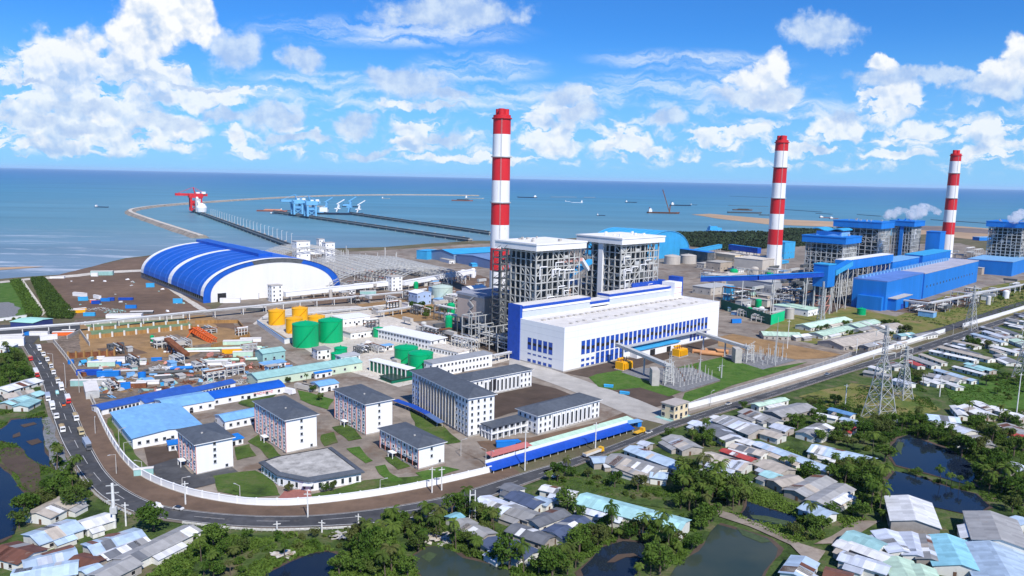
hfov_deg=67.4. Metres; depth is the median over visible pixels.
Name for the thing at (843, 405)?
broadleaf tree
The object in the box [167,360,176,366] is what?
works hut
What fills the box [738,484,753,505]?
coconut palm
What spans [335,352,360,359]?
pump house
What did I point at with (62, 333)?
container
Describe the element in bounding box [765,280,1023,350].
dry grass
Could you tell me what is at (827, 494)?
village house
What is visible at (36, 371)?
cargo truck
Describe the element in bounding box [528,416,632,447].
long shed
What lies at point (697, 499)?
broadleaf tree
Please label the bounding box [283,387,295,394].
parked bus
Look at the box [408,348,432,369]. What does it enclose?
storage tank
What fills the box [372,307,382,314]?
works hut
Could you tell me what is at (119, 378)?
works hut
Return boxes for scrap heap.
[148,364,165,369]
[179,379,196,383]
[201,380,215,384]
[213,352,231,357]
[234,378,247,384]
[242,364,258,368]
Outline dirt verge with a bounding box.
[21,318,1018,529]
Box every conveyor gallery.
[283,281,387,299]
[310,249,323,258]
[378,262,422,275]
[402,269,472,288]
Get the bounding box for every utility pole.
[106,483,118,528]
[121,502,128,525]
[181,481,187,504]
[304,491,310,516]
[429,467,434,492]
[523,430,528,470]
[593,422,598,447]
[1016,373,1021,412]
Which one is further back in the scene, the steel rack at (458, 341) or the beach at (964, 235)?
the beach at (964, 235)
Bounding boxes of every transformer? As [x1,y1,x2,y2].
[614,356,633,370]
[672,345,687,357]
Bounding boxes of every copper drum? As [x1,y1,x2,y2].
[692,349,715,352]
[700,351,723,356]
[705,348,728,353]
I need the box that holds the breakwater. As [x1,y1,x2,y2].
[125,194,478,237]
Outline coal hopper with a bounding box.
[195,197,206,212]
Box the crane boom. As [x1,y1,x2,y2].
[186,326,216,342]
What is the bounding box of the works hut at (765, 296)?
[758,294,769,298]
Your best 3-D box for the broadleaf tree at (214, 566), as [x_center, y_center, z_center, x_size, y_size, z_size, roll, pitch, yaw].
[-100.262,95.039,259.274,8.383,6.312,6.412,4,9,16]
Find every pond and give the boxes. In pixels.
[0,417,49,466]
[0,467,40,539]
[266,551,340,575]
[414,546,510,575]
[581,541,651,575]
[670,524,777,575]
[742,501,795,525]
[885,471,988,512]
[892,435,975,485]
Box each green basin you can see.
[86,319,183,326]
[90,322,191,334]
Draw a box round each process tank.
[329,289,332,297]
[414,281,417,288]
[445,315,452,329]
[447,303,454,317]
[471,268,474,277]
[751,266,758,274]
[755,299,761,307]
[986,296,990,304]
[1002,290,1009,298]
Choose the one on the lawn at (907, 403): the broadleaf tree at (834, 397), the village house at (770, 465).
the broadleaf tree at (834, 397)
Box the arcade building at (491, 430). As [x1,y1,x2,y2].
[480,414,528,440]
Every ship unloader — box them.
[175,187,207,210]
[280,194,306,214]
[293,195,319,215]
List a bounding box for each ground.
[0,234,1021,481]
[0,318,1023,575]
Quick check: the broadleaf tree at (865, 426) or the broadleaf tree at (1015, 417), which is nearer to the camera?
the broadleaf tree at (865, 426)
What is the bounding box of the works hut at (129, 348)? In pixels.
[125,346,132,351]
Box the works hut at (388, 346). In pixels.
[380,343,393,349]
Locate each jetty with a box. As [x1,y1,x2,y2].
[192,209,291,247]
[273,210,472,240]
[349,212,490,234]
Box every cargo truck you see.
[33,367,39,376]
[36,344,41,350]
[45,392,50,400]
[49,400,55,409]
[50,368,55,373]
[53,412,58,418]
[58,382,63,389]
[58,423,65,432]
[64,393,70,403]
[72,412,78,420]
[77,426,84,434]
[82,436,91,450]
[582,446,603,457]
[633,427,645,434]
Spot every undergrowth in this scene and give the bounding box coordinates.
[0,351,44,415]
[0,409,75,525]
[146,518,456,575]
[410,511,699,575]
[545,472,699,498]
[695,446,884,542]
[784,383,936,441]
[901,288,1023,325]
[909,408,1023,504]
[937,361,1023,408]
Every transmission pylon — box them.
[816,281,824,320]
[861,325,897,421]
[891,346,913,400]
[962,285,978,330]
[1011,324,1023,376]
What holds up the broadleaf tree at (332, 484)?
on the lawn at (370, 484)
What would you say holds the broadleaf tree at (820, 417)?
on the wild ground at (950, 522)
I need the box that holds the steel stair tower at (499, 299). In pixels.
[491,245,507,345]
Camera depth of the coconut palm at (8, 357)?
512.23 m
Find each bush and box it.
[49,441,59,447]
[170,565,181,573]
[182,568,192,575]
[199,544,212,553]
[233,556,244,564]
[249,559,260,566]
[252,548,259,553]
[262,546,270,551]
[269,543,277,548]
[273,530,284,536]
[284,531,297,537]
[290,541,304,549]
[291,538,300,545]
[298,532,305,539]
[305,547,313,553]
[309,538,320,545]
[328,532,338,537]
[414,545,424,549]
[443,543,453,549]
[458,543,469,554]
[464,547,477,556]
[475,550,484,558]
[510,565,521,572]
[518,562,525,568]
[527,566,536,573]
[593,474,601,479]
[602,478,609,484]
[622,489,629,496]
[641,492,649,497]
[792,524,804,533]
[796,514,806,521]
[816,531,825,539]
[863,445,871,450]
[965,454,975,459]
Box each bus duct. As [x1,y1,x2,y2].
[615,343,674,385]
[696,331,754,362]
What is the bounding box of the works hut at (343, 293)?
[339,291,349,296]
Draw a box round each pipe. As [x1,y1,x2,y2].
[103,369,137,371]
[135,369,188,374]
[164,350,219,352]
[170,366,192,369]
[184,346,261,349]
[185,363,221,365]
[201,357,256,360]
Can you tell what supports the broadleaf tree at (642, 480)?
on the earth field at (656, 501)
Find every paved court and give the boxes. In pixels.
[147,458,237,488]
[279,489,311,497]
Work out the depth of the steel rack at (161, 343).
590.34 m
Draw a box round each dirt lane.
[0,270,140,282]
[22,280,45,315]
[151,277,206,312]
[717,510,824,561]
[815,520,878,543]
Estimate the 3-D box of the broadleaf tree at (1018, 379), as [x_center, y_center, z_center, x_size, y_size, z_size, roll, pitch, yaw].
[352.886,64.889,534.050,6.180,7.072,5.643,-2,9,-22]
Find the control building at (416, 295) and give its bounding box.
[408,289,430,304]
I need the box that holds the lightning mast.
[774,317,778,365]
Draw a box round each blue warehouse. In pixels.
[416,249,434,259]
[431,247,489,262]
[456,253,509,268]
[968,254,1023,275]
[972,236,990,240]
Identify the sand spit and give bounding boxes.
[692,214,835,226]
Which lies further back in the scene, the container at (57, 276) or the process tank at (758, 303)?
the container at (57, 276)
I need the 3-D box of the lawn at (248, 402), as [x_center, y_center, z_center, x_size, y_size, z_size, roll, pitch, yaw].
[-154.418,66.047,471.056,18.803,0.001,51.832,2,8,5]
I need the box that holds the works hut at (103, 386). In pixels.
[100,384,109,389]
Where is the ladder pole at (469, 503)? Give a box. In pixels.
[469,490,475,519]
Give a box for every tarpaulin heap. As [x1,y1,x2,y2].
[269,549,295,558]
[330,530,346,539]
[423,533,440,544]
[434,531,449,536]
[437,536,454,545]
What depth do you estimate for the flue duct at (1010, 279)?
1107.89 m
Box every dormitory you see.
[175,422,235,474]
[252,395,318,453]
[332,384,394,434]
[377,422,446,469]
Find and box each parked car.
[152,502,163,507]
[172,505,183,510]
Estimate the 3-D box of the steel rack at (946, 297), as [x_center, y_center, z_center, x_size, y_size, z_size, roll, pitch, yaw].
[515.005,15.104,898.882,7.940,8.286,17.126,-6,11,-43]
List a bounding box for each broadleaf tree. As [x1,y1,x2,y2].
[0,353,12,361]
[0,364,13,372]
[2,371,18,383]
[6,507,30,528]
[9,492,40,508]
[11,352,25,361]
[12,368,23,373]
[13,360,27,366]
[16,375,25,380]
[16,494,37,511]
[19,364,29,374]
[25,370,34,376]
[29,489,44,504]
[36,476,50,488]
[37,492,56,503]
[40,488,55,493]
[44,471,71,493]
[55,467,73,475]
[59,486,89,504]
[75,478,92,490]
[130,500,168,531]
[201,522,229,544]
[201,560,225,575]
[205,547,223,560]
[217,536,231,553]
[231,536,249,553]
[240,528,254,536]
[284,483,293,490]
[309,526,319,535]
[316,392,324,400]
[321,482,329,491]
[326,550,349,573]
[327,480,336,490]
[341,521,362,541]
[344,540,353,549]
[349,554,369,572]
[350,525,381,549]
[351,538,363,550]
[352,544,365,556]
[361,543,379,561]
[365,559,382,573]
[370,527,399,548]
[380,509,399,520]
[385,552,396,566]
[388,509,408,527]
[397,555,419,575]
[400,517,412,532]
[408,534,429,552]
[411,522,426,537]
[424,521,443,534]
[441,492,464,512]
[453,529,467,540]
[455,496,477,508]
[458,507,470,515]
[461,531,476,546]
[476,503,490,515]
[478,520,492,528]
[481,506,501,525]
[484,551,497,558]
[492,533,522,569]
[528,554,546,573]
[536,555,555,573]
[537,545,569,575]
[550,462,565,477]
[555,486,577,510]
[559,554,573,574]
[564,526,590,552]
[566,465,576,476]
[568,550,584,568]
[572,505,586,514]
[573,521,596,539]
[582,540,593,550]
[583,467,592,477]
[585,535,598,542]
[586,524,610,546]
[598,514,610,525]
[607,470,622,486]
[619,519,638,538]
[629,474,647,491]
[629,516,650,536]
[642,529,655,541]
[642,540,676,574]
[647,519,662,540]
[660,525,685,540]
[662,535,678,544]
[664,427,674,434]
[671,467,694,489]
[671,490,690,508]
[674,455,699,472]
[682,532,703,549]
[686,429,698,438]
[688,491,705,506]
[692,467,718,491]
[692,501,714,523]
[693,515,708,530]
[696,433,711,446]
[697,426,705,431]
[704,428,715,441]
[705,502,722,521]
[716,484,740,505]
[719,471,728,481]
[724,478,752,505]
[726,472,750,483]
[739,401,747,408]
[742,482,756,500]
[785,521,800,534]
[789,412,805,428]
[800,460,821,475]
[804,513,820,526]
[807,398,817,404]
[807,525,822,539]
[809,408,818,413]
[810,413,826,422]
[813,514,832,529]
[814,429,829,438]
[823,500,840,512]
[825,463,846,479]
[830,394,842,403]
[830,429,843,436]
[831,434,840,443]
[833,428,847,440]
[835,413,843,419]
[835,458,854,476]
[835,464,851,479]
[837,421,853,429]
[840,403,850,410]
[841,436,852,446]
[845,466,861,481]
[846,501,860,515]
[847,471,863,483]
[852,461,866,470]
[853,408,861,414]
[854,499,873,518]
[855,455,876,465]
[856,420,874,432]
[856,492,867,502]
[857,431,870,443]
[859,417,871,423]
[861,465,886,478]
[862,472,890,495]
[870,413,883,419]
[870,420,879,431]
[872,444,897,461]
[874,434,888,444]
[875,425,891,432]
[879,431,893,439]
[881,413,898,426]
[881,418,895,426]
[899,413,914,426]
[901,324,912,331]
[909,424,923,434]
[911,467,922,475]
[914,412,928,424]
[921,424,938,439]
[931,419,946,430]
[932,427,947,438]
[943,433,953,446]
[945,427,956,433]
[949,433,972,453]
[951,434,976,455]
[964,481,974,490]
[968,415,989,430]
[969,446,983,458]
[970,463,988,479]
[974,435,990,455]
[977,412,991,418]
[977,422,996,435]
[979,375,994,385]
[979,455,1005,467]
[980,477,999,487]
[981,447,989,458]
[982,446,1011,455]
[983,427,1001,440]
[984,340,992,348]
[989,452,1012,470]
[991,458,1009,473]
[993,434,1005,439]
[993,438,1004,444]
[995,476,1013,489]
[998,412,1009,420]
[999,427,1017,437]
[1001,372,1011,378]
[1001,475,1023,490]
[1001,494,1023,512]
[1004,436,1023,455]
[1006,414,1020,420]
[1010,419,1022,425]
[1012,483,1023,505]
[1014,377,1023,383]
[1017,508,1023,516]
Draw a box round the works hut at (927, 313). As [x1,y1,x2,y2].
[918,309,936,317]
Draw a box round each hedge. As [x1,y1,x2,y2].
[9,278,42,316]
[30,276,75,318]
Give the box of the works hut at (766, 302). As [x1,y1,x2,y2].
[751,297,770,306]
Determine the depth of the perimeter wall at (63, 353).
535.46 m
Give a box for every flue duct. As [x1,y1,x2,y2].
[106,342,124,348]
[166,340,184,347]
[360,294,371,302]
[392,358,400,363]
[402,316,412,323]
[432,300,447,312]
[433,323,444,327]
[443,296,455,303]
[443,329,456,336]
[473,337,488,347]
[477,278,485,285]
[752,285,763,291]
[756,292,775,296]
[926,304,934,309]
[943,304,951,311]
[976,292,995,301]
[1003,278,1017,282]
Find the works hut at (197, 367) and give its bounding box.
[193,364,202,370]
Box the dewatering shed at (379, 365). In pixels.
[369,358,415,376]
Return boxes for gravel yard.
[622,368,719,391]
[723,353,794,368]
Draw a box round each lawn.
[0,282,25,317]
[107,416,146,466]
[213,470,279,497]
[234,444,255,459]
[239,394,275,407]
[248,434,280,458]
[298,390,333,408]
[311,475,442,496]
[320,432,337,445]
[332,424,361,440]
[346,446,372,462]
[375,464,401,481]
[385,456,409,468]
[409,409,460,443]
[416,466,459,479]
[589,370,679,395]
[677,357,805,384]
[683,381,734,402]
[799,383,939,417]
[944,379,1023,410]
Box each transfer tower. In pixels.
[267,284,282,301]
[292,240,309,259]
[316,238,324,254]
[322,242,334,261]
[386,275,401,290]
[812,262,836,313]
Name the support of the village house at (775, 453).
on the ground at (574, 452)
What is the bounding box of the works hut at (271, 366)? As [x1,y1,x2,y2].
[264,363,278,369]
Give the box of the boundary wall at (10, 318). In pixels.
[0,315,26,320]
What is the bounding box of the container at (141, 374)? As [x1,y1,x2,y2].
[138,372,145,377]
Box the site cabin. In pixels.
[126,372,134,375]
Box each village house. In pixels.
[0,342,18,352]
[0,378,42,394]
[0,389,34,400]
[0,390,44,409]
[0,541,48,570]
[10,559,78,575]
[12,398,40,411]
[21,519,84,550]
[21,546,77,568]
[25,494,88,524]
[41,544,73,554]
[69,552,107,567]
[77,563,102,575]
[78,512,115,538]
[80,527,146,555]
[83,556,143,575]
[97,536,150,562]
[104,532,119,536]
[112,525,201,567]
[444,512,465,524]
[450,517,496,547]
[476,495,512,521]
[480,536,514,566]
[497,504,540,525]
[499,482,525,499]
[503,491,545,511]
[504,523,556,548]
[505,539,538,566]
[525,507,571,529]
[534,496,555,511]
[538,484,578,503]
[541,514,594,546]
[574,492,690,539]
[588,456,610,471]
[605,453,669,483]
[615,464,648,481]
[623,445,681,473]
[636,440,654,449]
[649,472,668,485]
[658,434,703,455]
[687,420,705,432]
[699,452,753,475]
[702,423,741,447]
[709,415,718,423]
[711,415,770,439]
[719,448,756,466]
[728,443,768,460]
[735,437,755,446]
[738,408,770,423]
[750,397,788,410]
[752,441,831,475]
[753,459,795,475]
[755,470,783,485]
[757,415,784,427]
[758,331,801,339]
[758,429,786,443]
[762,403,816,420]
[765,474,803,493]
[768,423,795,435]
[778,555,819,575]
[782,474,837,502]
[790,333,811,340]
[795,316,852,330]
[795,423,834,442]
[797,503,838,522]
[804,483,856,511]
[806,444,877,463]
[809,325,854,339]
[816,413,838,423]
[817,331,890,350]
[822,566,853,575]
[827,407,855,418]
[831,492,854,506]
[832,539,853,558]
[836,550,891,575]
[837,425,856,436]
[839,417,859,428]
[839,530,887,550]
[843,319,881,328]
[848,541,893,561]
[852,325,877,332]
[859,341,884,350]
[863,370,890,379]
[868,365,885,372]
[869,528,910,556]
[872,323,905,332]
[883,556,915,575]
[884,495,941,533]
[886,361,907,370]
[889,341,907,349]
[892,378,916,387]
[893,332,914,339]
[897,531,923,563]
[907,356,941,368]
[907,360,924,369]
[909,331,938,339]
[911,563,938,575]
[915,534,938,566]
[918,353,947,365]
[919,377,944,387]
[922,373,961,384]
[925,413,961,425]
[928,533,979,575]
[929,349,978,363]
[934,369,979,384]
[937,345,995,362]
[944,343,968,349]
[944,421,978,435]
[945,382,963,390]
[949,405,968,420]
[951,365,987,377]
[952,340,981,349]
[957,511,1023,552]
[958,348,983,354]
[958,404,997,420]
[963,362,996,373]
[965,540,1023,575]
[969,435,997,448]
[970,333,1007,344]
[970,400,993,412]
[974,337,999,345]
[979,326,1000,332]
[982,330,1012,341]
[985,344,1020,355]
[988,405,1010,416]
[989,348,1006,355]
[993,326,1022,337]
[993,354,1021,366]
[997,332,1019,338]
[997,422,1023,434]
[1000,461,1023,476]
[1003,322,1023,329]
[1005,318,1023,324]
[1008,338,1023,347]
[1008,412,1023,421]
[1010,515,1023,532]
[1014,313,1023,318]
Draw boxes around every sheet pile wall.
[67,329,89,345]
[67,346,116,357]
[84,315,183,324]
[86,324,202,338]
[88,320,187,330]
[195,320,249,346]
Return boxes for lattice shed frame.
[268,244,347,260]
[308,254,451,286]
[346,256,465,283]
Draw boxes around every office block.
[410,367,497,437]
[456,364,533,393]
[515,392,602,434]
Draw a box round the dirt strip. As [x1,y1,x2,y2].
[40,343,519,515]
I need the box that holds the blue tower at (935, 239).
[925,230,945,249]
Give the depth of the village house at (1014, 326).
753.92 m
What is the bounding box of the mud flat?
[891,226,994,233]
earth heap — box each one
[97,345,146,356]
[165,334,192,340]
[192,342,222,352]
[212,323,239,329]
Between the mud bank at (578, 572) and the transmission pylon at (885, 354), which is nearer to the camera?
the mud bank at (578, 572)
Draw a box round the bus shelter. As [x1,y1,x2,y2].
[627,419,642,426]
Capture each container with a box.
[0,333,24,337]
[0,336,24,345]
[29,331,49,335]
[39,334,57,340]
[50,276,64,277]
[52,331,74,335]
[70,379,91,385]
[72,292,86,296]
[72,309,84,312]
[76,369,102,375]
[78,297,87,300]
[83,312,95,315]
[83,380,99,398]
[87,360,116,366]
[90,270,113,274]
[91,300,100,303]
[92,378,109,385]
[93,294,100,298]
[96,370,120,376]
[100,298,110,300]
[102,356,139,362]
[106,313,142,317]
[118,297,133,299]
[120,382,130,388]
[125,305,136,308]
[130,310,153,313]
[130,381,147,387]
[133,361,146,364]
[133,466,153,475]
[136,379,159,383]
[138,372,145,377]
[146,283,154,286]
[151,357,161,360]
[154,374,170,381]
[173,298,182,302]
[206,359,228,364]
[220,298,240,302]
[222,347,243,353]
[223,339,252,344]
[233,350,252,356]
[240,337,260,341]
[246,307,265,310]
[248,293,258,298]
[294,382,312,391]
[360,290,375,294]
[495,439,515,447]
[620,391,629,394]
[731,319,741,322]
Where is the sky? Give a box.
[0,0,1023,189]
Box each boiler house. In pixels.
[494,236,587,340]
[576,231,665,297]
[802,227,862,300]
[833,218,894,277]
[889,218,924,255]
[986,219,1023,257]
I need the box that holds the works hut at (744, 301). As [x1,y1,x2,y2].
[735,299,750,306]
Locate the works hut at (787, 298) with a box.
[780,297,794,303]
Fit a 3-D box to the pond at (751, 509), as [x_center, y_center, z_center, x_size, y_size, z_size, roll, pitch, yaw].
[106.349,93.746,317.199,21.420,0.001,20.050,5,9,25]
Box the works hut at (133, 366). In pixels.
[128,364,137,368]
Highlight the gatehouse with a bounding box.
[655,397,689,421]
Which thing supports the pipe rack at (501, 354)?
on the ground at (574, 452)
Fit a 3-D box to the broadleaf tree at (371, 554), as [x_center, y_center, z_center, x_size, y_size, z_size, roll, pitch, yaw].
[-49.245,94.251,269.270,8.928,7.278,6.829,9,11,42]
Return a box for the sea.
[0,168,1023,278]
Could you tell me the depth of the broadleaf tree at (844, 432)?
408.87 m
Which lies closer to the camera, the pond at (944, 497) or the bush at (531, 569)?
the bush at (531, 569)
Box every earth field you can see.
[48,256,210,318]
[545,466,685,509]
[718,334,840,358]
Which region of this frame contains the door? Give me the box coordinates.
[217,293,225,301]
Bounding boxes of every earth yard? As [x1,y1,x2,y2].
[144,446,178,465]
[307,291,401,303]
[356,299,446,320]
[418,275,488,294]
[447,329,507,352]
[477,413,629,451]
[494,383,569,417]
[566,339,717,376]
[610,388,674,406]
[729,291,849,312]
[891,298,970,313]
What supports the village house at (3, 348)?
on the ground at (574, 452)
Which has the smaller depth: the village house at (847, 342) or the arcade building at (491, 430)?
the arcade building at (491, 430)
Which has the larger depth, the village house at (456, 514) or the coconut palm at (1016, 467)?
the coconut palm at (1016, 467)
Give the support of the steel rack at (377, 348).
on the ground at (574, 452)
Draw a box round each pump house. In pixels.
[311,346,330,359]
[332,312,369,326]
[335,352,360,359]
[343,326,372,338]
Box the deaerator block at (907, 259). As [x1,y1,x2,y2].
[872,249,950,272]
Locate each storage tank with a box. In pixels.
[268,308,285,325]
[285,315,302,333]
[291,305,307,320]
[292,320,318,348]
[307,313,324,321]
[318,316,342,343]
[331,350,341,359]
[334,345,347,352]
[373,326,382,337]
[394,343,417,363]
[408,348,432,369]
[431,284,452,302]
[664,254,680,264]
[680,253,696,263]
[785,307,794,318]
[856,307,865,315]
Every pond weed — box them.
[421,552,436,561]
[737,528,769,542]
[751,515,787,524]
[896,442,903,454]
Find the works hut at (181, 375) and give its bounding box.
[175,372,185,378]
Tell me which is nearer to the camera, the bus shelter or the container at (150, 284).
the bus shelter
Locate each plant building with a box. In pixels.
[440,258,454,263]
[462,285,485,289]
[679,248,714,260]
[692,282,733,295]
[697,262,705,268]
[706,260,732,271]
[711,271,746,281]
[715,252,759,261]
[723,285,734,300]
[727,280,781,293]
[734,255,781,274]
[772,302,819,316]
[782,241,794,258]
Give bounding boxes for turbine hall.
[507,275,719,371]
[851,258,978,310]
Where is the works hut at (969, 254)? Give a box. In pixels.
[967,252,976,256]
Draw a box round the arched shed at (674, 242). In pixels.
[585,227,689,259]
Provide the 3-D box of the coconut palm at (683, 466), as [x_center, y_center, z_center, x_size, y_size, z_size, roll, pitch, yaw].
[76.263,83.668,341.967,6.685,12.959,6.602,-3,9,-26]
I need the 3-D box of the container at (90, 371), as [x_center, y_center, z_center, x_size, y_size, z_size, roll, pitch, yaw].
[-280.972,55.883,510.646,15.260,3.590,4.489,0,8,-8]
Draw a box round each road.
[0,325,79,348]
[23,312,1023,526]
[254,324,490,460]
[509,358,669,423]
[719,330,853,355]
[851,301,1023,355]
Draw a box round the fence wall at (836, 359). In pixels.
[689,352,851,402]
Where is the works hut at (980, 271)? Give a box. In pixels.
[977,267,984,274]
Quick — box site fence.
[720,299,784,324]
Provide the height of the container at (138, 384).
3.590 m
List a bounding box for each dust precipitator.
[456,287,509,336]
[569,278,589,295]
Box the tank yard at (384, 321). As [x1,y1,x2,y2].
[253,306,508,386]
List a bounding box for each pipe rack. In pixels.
[0,291,406,332]
[262,304,397,318]
[376,306,414,316]
[460,311,507,352]
[492,351,511,360]
[781,264,831,301]
[903,293,981,310]
[965,284,1023,295]
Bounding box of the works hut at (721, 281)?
[716,274,728,283]
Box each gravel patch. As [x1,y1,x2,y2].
[0,302,19,317]
[42,416,71,478]
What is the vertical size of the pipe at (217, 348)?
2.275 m
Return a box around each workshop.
[377,325,447,348]
[428,343,469,355]
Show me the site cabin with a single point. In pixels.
(130, 373)
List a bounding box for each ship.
[256,209,286,211]
[317,197,364,214]
[451,199,472,200]
[647,191,679,213]
[669,202,690,205]
[706,225,736,231]
[727,211,761,213]
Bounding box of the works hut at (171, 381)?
[162,378,174,385]
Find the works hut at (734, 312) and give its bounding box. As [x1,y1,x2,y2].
[731,310,739,314]
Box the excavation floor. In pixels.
[79,315,245,358]
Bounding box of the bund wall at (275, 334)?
[257,320,291,343]
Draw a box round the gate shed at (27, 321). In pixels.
[10,317,53,328]
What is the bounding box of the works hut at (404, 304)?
[402,302,408,306]
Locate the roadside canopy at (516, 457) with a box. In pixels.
[485,420,634,472]
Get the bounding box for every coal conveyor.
[559,258,592,277]
[696,244,721,252]
[700,272,823,313]
[728,244,760,254]
[782,260,788,268]
[831,260,853,311]
[835,253,893,301]
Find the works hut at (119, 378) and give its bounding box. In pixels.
[115,376,123,380]
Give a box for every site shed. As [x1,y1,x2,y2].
[90,385,191,414]
[110,403,201,448]
[138,379,236,404]
[153,391,214,412]
[166,439,177,450]
[206,380,285,405]
[215,407,254,429]
[232,433,243,445]
[247,357,361,383]
[254,346,285,361]
[258,359,286,369]
[311,379,338,392]
[313,369,331,378]
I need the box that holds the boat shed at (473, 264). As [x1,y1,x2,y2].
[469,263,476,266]
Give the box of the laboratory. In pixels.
[423,350,492,373]
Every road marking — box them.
[24,325,995,526]
[29,330,974,519]
[43,317,1007,516]
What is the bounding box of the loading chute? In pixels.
[164,337,189,355]
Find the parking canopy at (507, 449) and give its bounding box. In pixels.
[485,442,532,457]
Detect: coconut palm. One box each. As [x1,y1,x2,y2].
[1,341,8,352]
[3,355,12,360]
[10,347,19,361]
[50,444,64,468]
[50,454,60,468]
[63,460,75,473]
[67,475,77,485]
[68,454,82,480]
[191,533,207,562]
[199,558,209,575]
[207,549,219,559]
[224,559,234,575]
[227,546,239,558]
[237,565,246,571]
[276,538,289,557]
[357,517,372,529]
[358,550,369,557]
[364,519,381,535]
[374,549,389,575]
[378,520,387,527]
[381,543,400,570]
[382,518,402,551]
[384,504,399,529]
[393,543,407,561]
[405,528,413,539]
[410,509,423,522]
[413,514,424,522]
[416,528,428,534]
[417,500,436,524]
[426,514,443,538]
[431,504,447,530]
[445,517,459,548]
[447,533,458,543]
[460,485,472,495]
[468,499,479,518]
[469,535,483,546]
[479,516,490,522]
[487,507,497,529]
[496,555,506,564]
[513,537,530,571]
[543,470,553,480]
[554,471,562,481]
[556,541,571,552]
[562,455,571,475]
[566,542,577,553]
[574,523,583,530]
[603,499,619,535]
[605,510,620,530]
[613,526,622,538]
[633,562,643,575]
[636,512,652,540]
[640,557,651,570]
[644,546,657,575]
[651,516,665,542]
[654,508,672,533]
[654,532,665,543]
[659,542,672,565]
[661,522,677,544]
[662,527,671,538]
[672,540,682,553]
[674,461,689,485]
[677,473,691,489]
[682,490,695,510]
[684,487,695,491]
[688,429,696,440]
[690,482,701,491]
[696,452,714,467]
[696,482,706,494]
[700,491,711,501]
[701,417,710,429]
[704,487,713,503]
[707,462,721,472]
[708,474,720,501]
[710,470,724,496]
[712,459,729,472]
[725,484,740,509]
[733,476,745,485]
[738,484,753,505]
[778,456,789,464]
[789,456,796,463]
[803,500,819,512]
[809,453,817,460]
[831,452,840,459]
[832,422,841,427]
[843,461,855,482]
[850,438,858,444]
[855,456,866,463]
[863,477,880,507]
[865,494,876,502]
[866,431,880,455]
[869,457,882,468]
[876,463,894,495]
[876,484,892,514]
[876,508,887,520]
[899,416,907,430]
[914,406,923,423]
[920,369,927,383]
[934,464,945,481]
[945,471,952,485]
[947,423,955,432]
[965,400,973,412]
[976,454,984,462]
[976,463,990,483]
[983,468,993,487]
[987,471,998,493]
[988,424,1000,441]
[989,415,997,422]
[995,445,1009,452]
[996,463,1014,492]
[997,404,1005,417]
[1006,462,1023,493]
[1007,490,1018,496]
[1013,471,1023,476]
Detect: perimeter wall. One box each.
[53,339,95,404]
[96,407,491,505]
[688,329,945,410]
[962,306,1023,327]
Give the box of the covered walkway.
[393,399,443,422]
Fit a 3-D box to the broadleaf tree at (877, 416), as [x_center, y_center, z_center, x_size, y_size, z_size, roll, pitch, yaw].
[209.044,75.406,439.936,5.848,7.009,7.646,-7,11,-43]
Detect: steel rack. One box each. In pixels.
[103,378,119,390]
[108,342,124,353]
[125,353,139,366]
[150,336,164,347]
[153,337,172,348]
[163,343,173,352]
[169,352,184,363]
[177,337,191,347]
[191,358,207,367]
[197,327,217,333]
[201,325,212,332]
[202,367,225,380]
[223,362,244,376]
[235,326,247,335]
[240,342,257,350]
[346,280,362,284]
[347,294,359,303]
[353,344,368,353]
[363,318,378,327]
[369,343,384,353]
[372,305,385,310]
[386,295,396,304]
[386,300,398,311]
[403,290,409,300]
[411,304,423,314]
[412,306,430,314]
[416,324,432,330]
[421,325,438,334]
[433,304,455,318]
[437,327,451,340]
[444,312,465,329]
[451,334,467,347]
[462,337,477,351]
[700,270,727,276]
[722,286,750,300]
[731,289,751,299]
[736,267,752,274]
[736,287,755,299]
[737,309,746,316]
[748,269,774,274]
[751,313,762,321]
[753,307,767,312]
[766,267,790,273]
[768,310,782,314]
[770,292,793,303]
[779,288,801,296]
[780,286,792,296]
[795,293,817,304]
[799,291,812,305]
[808,283,829,300]
[908,299,930,308]
[909,304,920,310]
[913,305,925,312]
[937,303,947,310]
[943,296,960,303]
[950,290,972,299]
[951,295,978,305]
[964,247,974,255]
[964,287,980,293]
[965,296,979,308]
[971,248,982,256]
[1009,282,1019,290]
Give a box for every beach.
[0,266,32,269]
[921,226,991,238]
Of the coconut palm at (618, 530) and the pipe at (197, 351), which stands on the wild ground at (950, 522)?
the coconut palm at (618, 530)
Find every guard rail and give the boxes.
[75,469,130,514]
[182,521,350,531]
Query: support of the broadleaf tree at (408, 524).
on the wild ground at (950, 522)
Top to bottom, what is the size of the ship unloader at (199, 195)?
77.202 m
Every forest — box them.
[675,230,814,251]
[783,227,840,233]
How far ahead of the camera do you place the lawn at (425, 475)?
354.93 m
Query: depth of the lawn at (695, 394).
504.07 m
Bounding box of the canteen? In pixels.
[259,447,364,490]
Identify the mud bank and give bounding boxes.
[0,416,55,469]
[0,447,47,494]
[0,463,31,542]
[21,422,35,426]
[26,438,41,444]
[265,549,346,575]
[411,546,510,575]
[575,538,647,575]
[608,553,640,561]
[669,523,783,575]
[738,501,795,521]
[881,471,992,513]
[885,434,979,487]
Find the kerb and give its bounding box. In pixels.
[56,316,1009,515]
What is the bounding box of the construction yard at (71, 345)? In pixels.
[57,315,314,424]
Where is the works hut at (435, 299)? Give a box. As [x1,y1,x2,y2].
[433,298,446,304]
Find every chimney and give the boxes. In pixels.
[489,108,511,289]
[766,135,789,272]
[942,150,962,257]
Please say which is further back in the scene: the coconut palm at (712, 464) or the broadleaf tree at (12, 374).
the broadleaf tree at (12, 374)
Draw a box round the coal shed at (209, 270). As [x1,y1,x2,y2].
[141,239,339,302]

